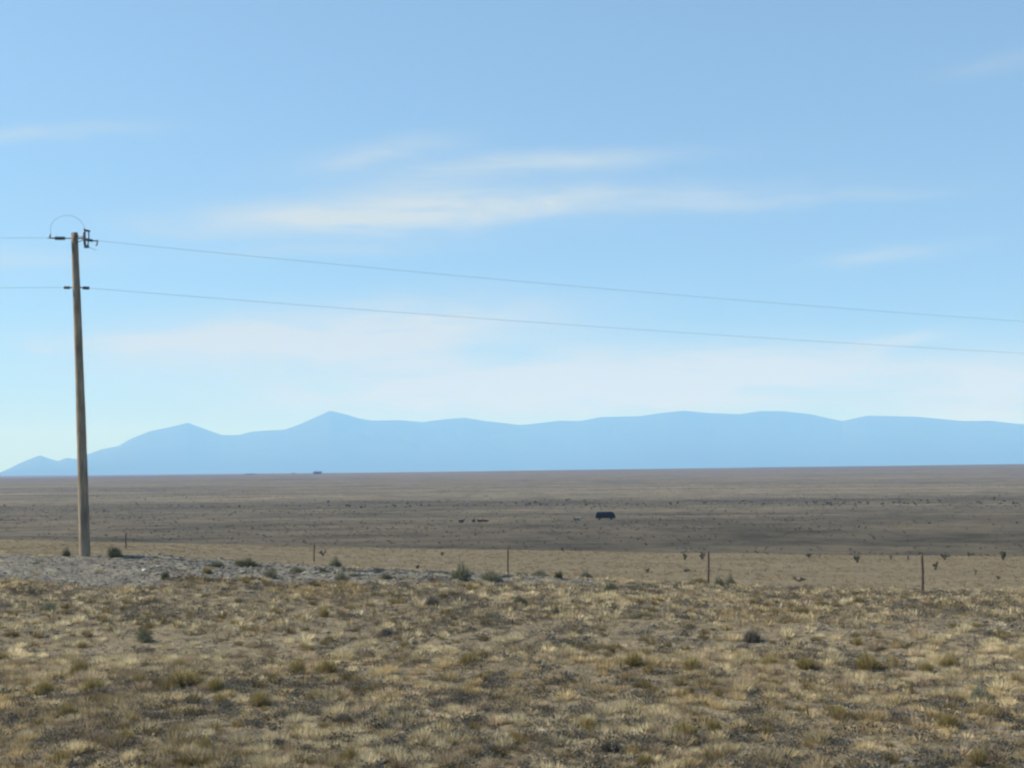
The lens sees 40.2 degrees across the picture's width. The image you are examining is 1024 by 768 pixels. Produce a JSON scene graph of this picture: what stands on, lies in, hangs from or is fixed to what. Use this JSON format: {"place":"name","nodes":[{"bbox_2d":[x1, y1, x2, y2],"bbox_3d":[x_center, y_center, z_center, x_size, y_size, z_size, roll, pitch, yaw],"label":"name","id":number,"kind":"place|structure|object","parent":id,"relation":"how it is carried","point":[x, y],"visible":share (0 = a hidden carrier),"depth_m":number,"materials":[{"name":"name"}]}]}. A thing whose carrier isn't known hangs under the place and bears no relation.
{"place":"outdoors","nodes":[
{"label":"outdoors","id":0,"kind":"place"},
{"bbox_2d":[0,554,624,586],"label":"gravel","id":1,"kind":"structure","parent":0,"point":[219,571],"depth_m":38.13,"materials":[{"name":"grey gravel"}]},
{"bbox_2d":[0,464,1023,767],"bbox_3d":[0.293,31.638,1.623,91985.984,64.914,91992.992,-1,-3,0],"label":"ground","id":2,"kind":"structure","parent":0,"point":[850,486],"depth_m":231.81,"materials":[{"name":"soil"}]},
{"bbox_2d":[31,676,56,695],"bbox_3d":[-6.277,4.065,18.791,0.336,0.318,0.327,1,-4,-22],"label":"snakeweed clump","id":3,"kind":"object","parent":2,"relation":"on","point":[39,689],"visible":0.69,"depth_m":18.75,"materials":[{"name":"green plant"}]},
{"bbox_2d":[37,599,58,612],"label":"bush","id":4,"kind":"object","parent":2,"relation":"on","point":[47,607],"visible":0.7,"depth_m":28.92,"materials":[{"name":"green plant"}]},
{"bbox_2d":[60,547,70,555],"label":"shrub","id":5,"kind":"object","parent":2,"relation":"on","point":[65,552],"visible":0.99,"depth_m":41.66,"materials":[{"name":"green plant"}]},
{"bbox_2d":[56,700,78,717],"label":"snakeweed clump","id":6,"kind":"object","parent":2,"relation":"on","point":[67,709],"visible":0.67,"depth_m":17.09,"materials":[{"name":"green plant"}]},
{"bbox_2d":[47,215,97,556],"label":"utility pole","id":7,"kind":"object","parent":2,"relation":"on","point":[83,514],"visible":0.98,"depth_m":40.96,"materials":[{"name":"brown wood"}]},
{"bbox_2d":[93,288,1010,352],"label":"power line","id":8,"kind":"object","parent":7,"relation":"attached to","point":[523,321],"visible":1,"depth_m":46.37,"materials":[{"name":"metal"}]},
{"bbox_2d":[103,241,1023,321],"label":"power line","id":9,"kind":"object","parent":7,"relation":"attached to","point":[543,283],"visible":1,"depth_m":46.64,"materials":[{"name":"metal"}]},
{"bbox_2d":[68,659,89,674],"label":"snakeweed clump","id":10,"kind":"object","parent":2,"relation":"on","point":[79,667],"visible":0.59,"depth_m":20.50,"materials":[{"name":"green plant"}]},
{"bbox_2d":[81,673,106,693],"bbox_3d":[-5.641,4.055,18.858,0.352,0.314,0.385,0,-3,-11],"label":"snakeweed clump","id":11,"kind":"object","parent":2,"relation":"on","point":[90,681],"visible":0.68,"depth_m":18.82,"materials":[{"name":"green plant"}]},
{"bbox_2d":[103,543,123,557],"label":"shrub","id":12,"kind":"object","parent":2,"relation":"on","point":[115,553],"visible":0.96,"depth_m":40.50,"materials":[{"name":"green plant"}]},
{"bbox_2d":[115,727,134,739],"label":"snakeweed clump","id":13,"kind":"object","parent":2,"relation":"on","point":[131,734],"visible":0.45,"depth_m":15.25,"materials":[{"name":"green plant"}]},
{"bbox_2d":[130,672,147,684],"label":"snakeweed clump","id":14,"kind":"object","parent":2,"relation":"on","point":[138,678],"visible":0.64,"depth_m":19.36,"materials":[{"name":"green plant"}]},
{"bbox_2d":[134,627,154,642],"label":"bush","id":15,"kind":"object","parent":2,"relation":"on","point":[144,637],"visible":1,"depth_m":24.62,"materials":[{"name":"green plant"}]},
{"bbox_2d":[161,570,169,579],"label":"shrub","id":16,"kind":"object","parent":2,"relation":"on","point":[164,575],"visible":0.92,"depth_m":35.26,"materials":[{"name":"green plant"}]},
{"bbox_2d":[170,658,186,667],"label":"snakeweed clump","id":17,"kind":"object","parent":2,"relation":"on","point":[179,660],"visible":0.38,"depth_m":21.33,"materials":[{"name":"beige plant"}]},
{"bbox_2d":[162,665,203,686],"bbox_3d":[-4.542,4.045,19.322,0.662,0.322,0.605,1,-4,-19],"label":"snakeweed clump","id":18,"kind":"object","parent":2,"relation":"on","point":[187,676],"visible":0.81,"depth_m":19.26,"materials":[{"name":"green plant"}]},
{"bbox_2d":[197,733,213,749],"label":"snakeweed clump","id":19,"kind":"object","parent":2,"relation":"on","point":[204,741],"visible":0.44,"depth_m":14.64,"materials":[{"name":"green plant"}]},
{"bbox_2d":[201,567,211,572],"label":"snakeweed clump","id":20,"kind":"object","parent":2,"relation":"on","point":[206,570],"visible":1,"depth_m":36.46,"materials":[{"name":"green plant"}]},
{"bbox_2d":[206,675,225,691],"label":"snakeweed clump","id":21,"kind":"object","parent":2,"relation":"on","point":[215,684],"visible":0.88,"depth_m":18.66,"materials":[{"name":"green plant"}]},
{"bbox_2d":[209,562,224,566],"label":"shrub","id":22,"kind":"object","parent":2,"relation":"on","point":[218,564],"visible":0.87,"depth_m":38.45,"materials":[{"name":"green plant"}]},
{"bbox_2d":[212,690,229,705],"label":"snakeweed clump","id":23,"kind":"object","parent":2,"relation":"on","point":[220,697],"visible":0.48,"depth_m":17.66,"materials":[{"name":"green plant"}]},
{"bbox_2d":[232,555,259,567],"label":"shrub","id":24,"kind":"object","parent":2,"relation":"on","point":[247,563],"visible":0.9,"depth_m":39.46,"materials":[{"name":"green plant"}]},
{"bbox_2d":[248,686,270,706],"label":"snakeweed clump","id":25,"kind":"object","parent":2,"relation":"on","point":[262,698],"visible":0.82,"depth_m":17.42,"materials":[{"name":"green plant"}]},
{"bbox_2d":[262,565,278,577],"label":"shrub","id":26,"kind":"object","parent":2,"relation":"on","point":[272,573],"visible":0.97,"depth_m":36.07,"materials":[{"name":"green plant"}]},
{"bbox_2d":[267,737,288,747],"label":"bush","id":27,"kind":"object","parent":2,"relation":"on","point":[279,739],"visible":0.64,"depth_m":14.71,"materials":[{"name":"grey plant"}]},
{"bbox_2d":[289,566,303,572],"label":"shrub","id":28,"kind":"object","parent":2,"relation":"on","point":[297,569],"visible":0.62,"depth_m":38.10,"materials":[{"name":"green plant"}]},
{"bbox_2d":[287,658,306,673],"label":"snakeweed clump","id":29,"kind":"object","parent":2,"relation":"on","point":[296,665],"visible":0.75,"depth_m":20.52,"materials":[{"name":"green plant"}]},
{"bbox_2d":[303,689,327,701],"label":"snakeweed clump","id":30,"kind":"object","parent":2,"relation":"on","point":[314,693],"visible":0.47,"depth_m":17.66,"materials":[{"name":"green plant"}]},
{"bbox_2d":[317,608,329,616],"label":"snakeweed clump","id":31,"kind":"object","parent":2,"relation":"on","point":[322,612],"visible":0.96,"depth_m":28.07,"materials":[{"name":"green plant"}]},
{"bbox_2d":[316,658,338,672],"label":"snakeweed clump","id":32,"kind":"object","parent":2,"relation":"on","point":[324,667],"visible":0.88,"depth_m":20.39,"materials":[{"name":"green plant"}]},
{"bbox_2d":[329,553,342,566],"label":"shrub","id":33,"kind":"object","parent":2,"relation":"on","point":[337,564],"visible":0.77,"depth_m":62.16,"materials":[{"name":"green plant"}]},
{"bbox_2d":[334,570,349,582],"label":"shrub","id":34,"kind":"object","parent":2,"relation":"on","point":[338,577],"visible":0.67,"depth_m":35.85,"materials":[{"name":"green plant"}]},
{"bbox_2d":[334,711,356,723],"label":"bush","id":35,"kind":"object","parent":2,"relation":"on","point":[342,718],"visible":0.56,"depth_m":16.07,"materials":[{"name":"grey plant"}]},
{"bbox_2d":[340,740,357,762],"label":"snakeweed clump","id":36,"kind":"object","parent":2,"relation":"on","point":[350,750],"visible":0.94,"depth_m":13.94,"materials":[{"name":"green plant"}]},
{"bbox_2d":[372,567,384,570],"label":"shrub","id":37,"kind":"object","parent":2,"relation":"on","point":[378,569],"visible":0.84,"depth_m":39.95,"materials":[{"name":"green plant"}]},
{"bbox_2d":[377,625,393,636],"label":"bush","id":38,"kind":"object","parent":2,"relation":"on","point":[384,631],"visible":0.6,"depth_m":25.23,"materials":[{"name":"grey plant"}]},
{"bbox_2d":[380,573,392,579],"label":"shrub","id":39,"kind":"object","parent":2,"relation":"on","point":[384,575],"visible":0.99,"depth_m":36.89,"materials":[{"name":"green plant"}]},
{"bbox_2d":[380,709,394,717],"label":"bush","id":40,"kind":"object","parent":2,"relation":"on","point":[389,712],"visible":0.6,"depth_m":16.33,"materials":[{"name":"plant"}]},
{"bbox_2d":[424,596,438,606],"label":"bush","id":41,"kind":"object","parent":2,"relation":"on","point":[433,601],"visible":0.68,"depth_m":30.61,"materials":[{"name":"green plant"}]},
{"bbox_2d":[449,559,472,579],"bbox_3d":[-1.382,5.006,37.856,0.716,0.608,0.680,-1,-3,3],"label":"shrub","id":42,"kind":"object","parent":2,"relation":"on","point":[463,573],"visible":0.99,"depth_m":37.80,"materials":[{"name":"green plant"}]},
{"bbox_2d":[457,651,481,664],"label":"snakeweed clump","id":43,"kind":"object","parent":2,"relation":"on","point":[467,658],"visible":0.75,"depth_m":20.84,"materials":[{"name":"green plant"}]},
{"bbox_2d":[479,570,502,580],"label":"shrub","id":44,"kind":"object","parent":2,"relation":"on","point":[490,576],"visible":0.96,"depth_m":37.61,"materials":[{"name":"green plant"}]},
{"bbox_2d":[482,744,502,755],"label":"bush","id":45,"kind":"object","parent":2,"relation":"on","point":[491,746],"visible":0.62,"depth_m":14.24,"materials":[{"name":"grey plant"}]},
{"bbox_2d":[0,574,1023,767],"bbox_3d":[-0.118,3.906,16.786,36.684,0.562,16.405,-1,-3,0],"label":"dry grass","id":46,"kind":"structure","parent":2,"relation":"on","point":[656,710],"depth_m":17.47,"materials":[{"name":"beige plant"}]},
{"bbox_2d":[0,556,1023,767],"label":"ground scrub","id":47,"kind":"object","parent":2,"relation":"on","point":[229,706],"visible":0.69,"depth_m":18.59,"materials":[{"name":"beige plant"}]},
{"bbox_2d":[0,480,1023,555],"bbox_3d":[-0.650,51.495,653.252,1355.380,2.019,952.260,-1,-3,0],"label":"plain tussocks","id":48,"kind":"object","parent":2,"relation":"on","point":[729,541],"visible":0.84,"depth_m":345.18,"materials":[{"name":"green plant"}]},
{"bbox_2d":[0,571,1023,767],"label":"pebbles","id":49,"kind":"object","parent":2,"relation":"on","point":[652,624],"visible":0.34,"depth_m":24.04,"materials":[{"name":"stone"}]},
{"bbox_2d":[2,530,1023,591],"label":"wire fence","id":50,"kind":"object","parent":2,"relation":"on","point":[922,575],"visible":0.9,"depth_m":49.61,"materials":[{"name":"metal"}]},
{"bbox_2d":[512,593,527,604],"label":"bush","id":51,"kind":"object","parent":2,"relation":"on","point":[518,599],"visible":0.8,"depth_m":31.28,"materials":[{"name":"green plant"}]},
{"bbox_2d":[533,567,548,576],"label":"shrub","id":52,"kind":"object","parent":2,"relation":"on","point":[541,573],"visible":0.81,"depth_m":40.00,"materials":[{"name":"green plant"}]},
{"bbox_2d":[553,602,558,614],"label":"bush","id":53,"kind":"object","parent":2,"relation":"on","point":[556,610],"visible":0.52,"depth_m":28.63,"materials":[{"name":"green plant"}]},
{"bbox_2d":[554,571,562,577],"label":"shrub","id":54,"kind":"object","parent":2,"relation":"on","point":[558,574],"visible":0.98,"depth_m":39.16,"materials":[{"name":"green plant"}]},
{"bbox_2d":[573,716,597,730],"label":"snakeweed clump","id":55,"kind":"object","parent":2,"relation":"on","point":[585,722],"visible":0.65,"depth_m":15.57,"materials":[{"name":"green plant"}]},
{"bbox_2d":[580,570,592,577],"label":"shrub","id":56,"kind":"object","parent":2,"relation":"on","point":[586,574],"visible":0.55,"depth_m":52.54,"materials":[{"name":"green plant"}]},
{"bbox_2d":[595,512,615,519],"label":"van","id":57,"kind":"object","parent":2,"relation":"on","point":[600,515],"visible":1,"depth_m":327.91,"materials":[{"name":"paint"}]},
{"bbox_2d":[603,579,618,590],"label":"shrub","id":58,"kind":"object","parent":2,"relation":"on","point":[609,586],"visible":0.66,"depth_m":35.14,"materials":[{"name":"green plant"}]},
{"bbox_2d":[601,734,622,752],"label":"bush","id":59,"kind":"object","parent":2,"relation":"on","point":[607,749],"visible":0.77,"depth_m":14.31,"materials":[{"name":"green plant"}]},
{"bbox_2d":[624,649,644,666],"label":"snakeweed clump","id":60,"kind":"object","parent":2,"relation":"on","point":[636,659],"visible":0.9,"depth_m":20.64,"materials":[{"name":"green plant"}]},
{"bbox_2d":[634,613,653,618],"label":"bush","id":61,"kind":"object","parent":2,"relation":"on","point":[642,616],"visible":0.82,"depth_m":28.04,"materials":[{"name":"green plant"}]},
{"bbox_2d":[636,750,655,767],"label":"snakeweed clump","id":62,"kind":"object","parent":2,"relation":"on","point":[642,758],"visible":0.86,"depth_m":13.79,"materials":[{"name":"yellow plant"}]},
{"bbox_2d":[669,718,701,738],"bbox_3d":[1.846,3.683,14.954,0.372,0.226,0.363,-2,-4,18],"label":"snakeweed clump","id":63,"kind":"object","parent":2,"relation":"on","point":[684,726],"visible":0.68,"depth_m":14.92,"materials":[{"name":"yellow plant"}]},
{"bbox_2d":[678,654,702,670],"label":"snakeweed clump","id":64,"kind":"object","parent":2,"relation":"on","point":[690,664],"visible":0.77,"depth_m":20.04,"materials":[{"name":"yellow plant"}]},
{"bbox_2d":[691,577,706,584],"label":"snakeweed clump","id":65,"kind":"object","parent":2,"relation":"on","point":[700,580],"visible":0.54,"depth_m":49.24,"materials":[{"name":"yellow plant"}]},
{"bbox_2d":[706,717,721,731],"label":"snakeweed clump","id":66,"kind":"object","parent":2,"relation":"on","point":[713,725],"visible":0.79,"depth_m":15.28,"materials":[{"name":"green plant"}]},
{"bbox_2d":[712,576,727,585],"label":"shrub","id":67,"kind":"object","parent":2,"relation":"on","point":[718,581],"visible":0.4,"depth_m":41.65,"materials":[{"name":"green plant"}]},
{"bbox_2d":[724,571,736,584],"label":"shrub","id":68,"kind":"object","parent":2,"relation":"on","point":[729,580],"visible":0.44,"depth_m":42.69,"materials":[{"name":"green plant"}]},
{"bbox_2d":[742,630,762,642],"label":"bush","id":69,"kind":"object","parent":2,"relation":"on","point":[751,637],"visible":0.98,"depth_m":24.44,"materials":[{"name":"grey plant"}]},
{"bbox_2d":[761,655,778,665],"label":"snakeweed clump","id":70,"kind":"object","parent":2,"relation":"on","point":[768,659],"visible":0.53,"depth_m":20.55,"materials":[{"name":"yellow plant"}]},
{"bbox_2d":[796,656,816,669],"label":"snakeweed clump","id":71,"kind":"object","parent":2,"relation":"on","point":[804,664],"visible":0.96,"depth_m":20.45,"materials":[{"name":"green plant"}]},
{"bbox_2d":[829,705,848,715],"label":"snakeweed clump","id":72,"kind":"object","parent":2,"relation":"on","point":[833,711],"visible":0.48,"depth_m":16.19,"materials":[{"name":"yellow plant"}]},
{"bbox_2d":[853,555,860,562],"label":"cactus shrub","id":73,"kind":"object","parent":2,"relation":"on","point":[856,557],"visible":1,"depth_m":74.44,"materials":[{"name":"green plant"}]},
{"bbox_2d":[853,649,882,670],"bbox_3d":[5.166,4.022,20.336,0.442,0.344,0.431,-2,-4,25],"label":"snakeweed clump","id":74,"kind":"object","parent":2,"relation":"on","point":[865,662],"visible":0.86,"depth_m":20.28,"materials":[{"name":"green plant"}]},
{"bbox_2d":[885,655,900,664],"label":"snakeweed clump","id":75,"kind":"object","parent":2,"relation":"on","point":[892,656],"visible":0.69,"depth_m":20.68,"materials":[{"name":"yellow plant"}]},
{"bbox_2d":[916,661,937,671],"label":"snakeweed clump","id":76,"kind":"object","parent":2,"relation":"on","point":[926,666],"visible":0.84,"depth_m":19.95,"materials":[{"name":"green plant"}]},
{"bbox_2d":[940,553,949,559],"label":"cactus shrub","id":77,"kind":"object","parent":2,"relation":"on","point":[944,557],"visible":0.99,"depth_m":84.34,"materials":[{"name":"green plant"}]},
{"bbox_2d":[931,710,959,728],"bbox_3d":[4.832,3.720,15.528,0.298,0.236,0.290,3,-5,-42],"label":"snakeweed clump","id":78,"kind":"object","parent":2,"relation":"on","point":[946,720],"visible":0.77,"depth_m":15.48,"materials":[{"name":"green plant"}]},
{"bbox_2d":[937,654,961,668],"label":"snakeweed clump","id":79,"kind":"object","parent":2,"relation":"on","point":[946,661],"visible":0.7,"depth_m":20.27,"materials":[{"name":"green plant"}]},
{"bbox_2d":[967,746,988,765],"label":"snakeweed clump","id":80,"kind":"object","parent":2,"relation":"on","point":[977,756],"visible":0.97,"depth_m":13.75,"materials":[{"name":"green plant"}]},
{"bbox_2d":[968,681,994,702],"bbox_3d":[5.875,3.867,17.521,0.367,0.333,0.386,-3,-4,37],"label":"bush","id":81,"kind":"object","parent":2,"relation":"on","point":[979,693],"visible":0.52,"depth_m":17.51,"materials":[{"name":"green plant"}]},
{"bbox_2d":[1000,551,1005,559],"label":"cactus shrub","id":82,"kind":"object","parent":2,"relation":"on","point":[1003,555],"visible":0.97,"depth_m":84.55,"materials":[{"name":"green plant"}]},
{"bbox_2d":[0,411,1023,474],"bbox_3d":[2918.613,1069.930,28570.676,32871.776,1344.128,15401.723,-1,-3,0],"label":"mountains","id":83,"kind":"structure","parent":0,"point":[330,441],"depth_m":27650.68,"materials":[{"name":"blue stone"}]},
{"bbox_2d":[0,550,1023,640],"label":"dry grass","id":84,"kind":"structure","parent":0,"point":[859,623],"depth_m":29.88,"materials":[{"name":"beige plant"}]},
{"bbox_2d":[0,539,1023,591],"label":"meadow grass","id":85,"kind":"structure","parent":0,"point":[697,571],"depth_m":72.07,"materials":[{"name":"beige plant"}]},
{"bbox_2d":[0,0,1023,471],"label":"sky","id":86,"kind":"structure","parent":0,"point":[865,156],"materials":[{"name":"blue"}]},
{"bbox_2d":[791,576,807,581],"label":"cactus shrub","id":87,"kind":"object","parent":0,"point":[800,579],"visible":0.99,"depth_m":51.53,"materials":[{"name":"green plant"}]}
]}

